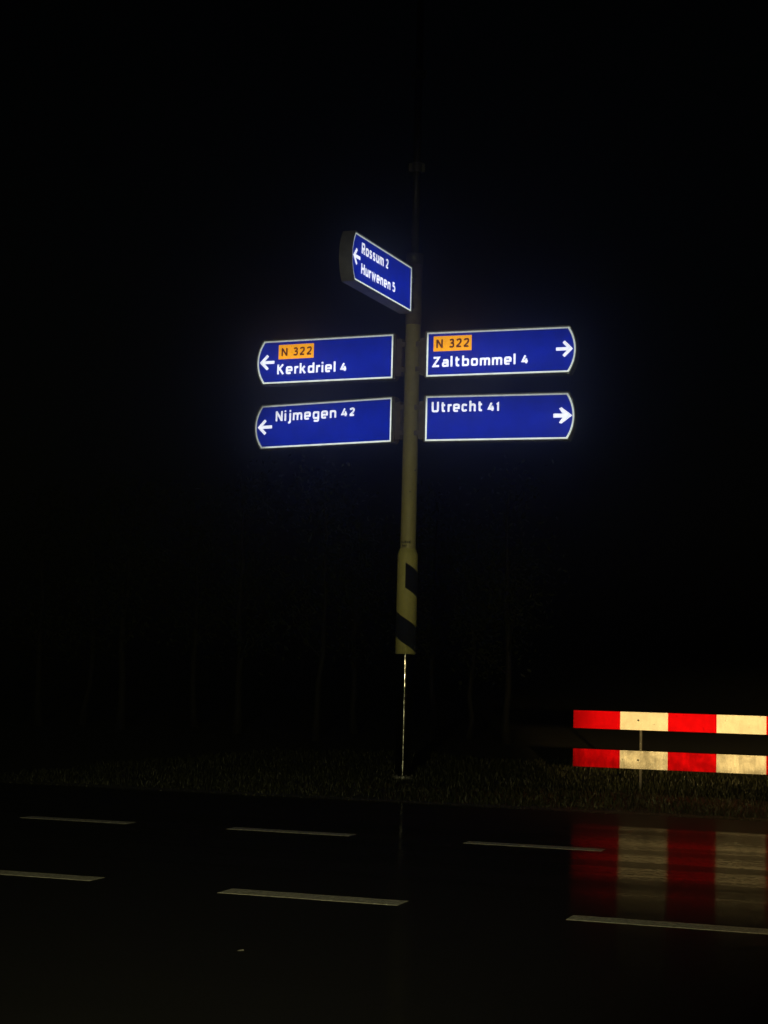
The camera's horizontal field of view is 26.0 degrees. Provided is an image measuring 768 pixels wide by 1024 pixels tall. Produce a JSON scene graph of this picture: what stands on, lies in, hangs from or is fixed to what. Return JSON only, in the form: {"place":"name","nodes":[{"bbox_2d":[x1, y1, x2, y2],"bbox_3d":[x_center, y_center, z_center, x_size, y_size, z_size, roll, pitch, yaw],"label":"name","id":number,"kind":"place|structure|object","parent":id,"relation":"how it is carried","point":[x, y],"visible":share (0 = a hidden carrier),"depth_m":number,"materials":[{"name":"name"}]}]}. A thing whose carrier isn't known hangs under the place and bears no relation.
{"place":"outdoors","nodes":[
{"label":"outdoors","id":0,"kind":"place"},
{"bbox_2d":[0,783,767,1023],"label":"road","id":1,"kind":"structure","parent":0,"point":[153,926],"depth_m":8.29,"materials":[{"name":"black asphalt"}]},
{"bbox_2d":[0,870,104,880],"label":"road dash","id":2,"kind":"object","parent":1,"relation":"on","point":[48,875],"visible":1,"depth_m":9.45,"materials":[{"name":"white paint"}]},
{"bbox_2d":[20,816,133,823],"bbox_3d":[-2.368,2.381,12.886,0.918,0.001,0.168,0,-6,18],"label":"road dash","id":3,"kind":"object","parent":1,"relation":"on","point":[85,820],"visible":1,"depth_m":12.88,"materials":[{"name":"white paint"}]},
{"bbox_2d":[228,827,354,835],"bbox_3d":[-0.692,2.373,12.378,0.970,0.001,0.167,0,-6,18],"label":"road dash","id":4,"kind":"object","parent":1,"relation":"on","point":[291,831],"visible":1,"depth_m":12.37,"materials":[{"name":"white paint"}]},
{"bbox_2d":[218,888,406,905],"bbox_3d":[-0.380,2.043,8.850,1.010,0.001,0.197,0,-6,18],"label":"road dash","id":5,"kind":"object","parent":1,"relation":"on","point":[316,897],"visible":1,"depth_m":8.84,"materials":[{"name":"white paint"}]},
{"bbox_2d":[465,841,604,850],"bbox_3d":[1.058,2.358,11.767,0.993,0.001,0.167,0,-6,19],"label":"road dash","id":6,"kind":"object","parent":1,"relation":"on","point":[538,846],"visible":1,"depth_m":11.76,"materials":[{"name":"white paint"}]},
{"bbox_2d":[566,915,767,933],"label":"road dash","id":7,"kind":"object","parent":1,"relation":"on","point":[672,924],"visible":1,"depth_m":8.17,"materials":[{"name":"white paint"}]},
{"bbox_2d":[0,668,767,821],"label":"ground","id":8,"kind":"structure","parent":0,"point":[278,711],"depth_m":33.29,"materials":[{"name":"soil"}]},
{"bbox_2d":[280,511,418,733],"bbox_3d":[-0.624,2.020,30.497,2.557,4.158,1.957,1,-5,0],"label":"tree","id":9,"kind":"object","parent":8,"relation":"on","point":[353,726],"visible":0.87,"depth_m":30.37,"materials":[{"name":"black plant"}]},
{"bbox_2d":[0,747,767,821],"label":"verge grass","id":10,"kind":"structure","parent":8,"relation":"on","point":[473,771],"depth_m":17.98,"materials":[{"name":"green plant"}]},
{"bbox_2d":[0,780,767,819],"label":"kerb strip","id":11,"kind":"object","parent":8,"relation":"on","point":[390,800],"visible":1,"depth_m":15.62,"materials":[{"name":"concrete"}]},
{"bbox_2d":[392,0,426,778],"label":"signpost","id":12,"kind":"object","parent":8,"relation":"on","point":[406,602],"visible":0.98,"depth_m":19.03,"materials":[{"name":"metal"}]},
{"bbox_2d":[254,396,403,450],"bbox_3d":[-0.644,-1.036,19.667,2.035,0.544,0.148,-2,-6,29],"label":"direction sign","id":13,"kind":"object","parent":12,"relation":"attached to","point":[370,421],"visible":1,"depth_m":19.59,"materials":[{"name":"metal"}]},
{"bbox_2d":[256,333,405,386],"bbox_3d":[-0.618,-1.781,19.585,1.894,0.542,0.148,-1,-6,22],"label":"direction sign","id":14,"kind":"object","parent":12,"relation":"attached to","point":[365,358],"visible":1,"depth_m":19.52,"materials":[{"name":"metal"}]},
{"bbox_2d":[339,230,414,313],"bbox_3d":[-0.044,-2.605,18.276,0.148,0.538,1.877,-1,-6,22],"label":"direction sign","id":15,"kind":"object","parent":12,"relation":"attached to","point":[374,271],"visible":1,"depth_m":18.02,"materials":[{"name":"metal"}]},
{"bbox_2d":[414,391,577,443],"bbox_3d":[1.251,-1.062,18.854,1.870,0.545,0.148,0,-6,17],"label":"direction sign","id":16,"kind":"object","parent":12,"relation":"attached to","point":[501,417],"visible":1,"depth_m":18.78,"materials":[{"name":"metal"}]},
{"bbox_2d":[415,325,579,379],"bbox_3d":[1.270,-1.800,18.890,1.890,0.541,0.148,0,-6,18],"label":"direction sign","id":17,"kind":"object","parent":12,"relation":"attached to","point":[538,351],"visible":1,"depth_m":18.81,"materials":[{"name":"metal"}]},
{"bbox_2d":[421,517,531,739],"bbox_3d":[1.544,2.083,29.731,2.112,4.030,2.370,1,-5,0],"label":"tree","id":18,"kind":"object","parent":8,"relation":"on","point":[470,726],"visible":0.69,"depth_m":29.67,"materials":[{"name":"black plant"}]},
{"bbox_2d":[437,456,580,743],"bbox_3d":[2.107,1.475,28.067,2.393,4.935,2.302,1,-5,0],"label":"tree","id":19,"kind":"object","parent":8,"relation":"on","point":[506,731],"visible":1,"depth_m":28.06,"materials":[{"name":"black plant"}]},
{"bbox_2d":[573,710,767,791],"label":"road barrier","id":20,"kind":"object","parent":8,"relation":"on","point":[640,760],"visible":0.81,"depth_m":17.19,"materials":[{"name":"red plastic"}]},
{"bbox_2d":[0,0,767,686],"label":"sky","id":21,"kind":"structure","parent":0,"point":[182,182],"materials":[{"name":"black"}]}
]}

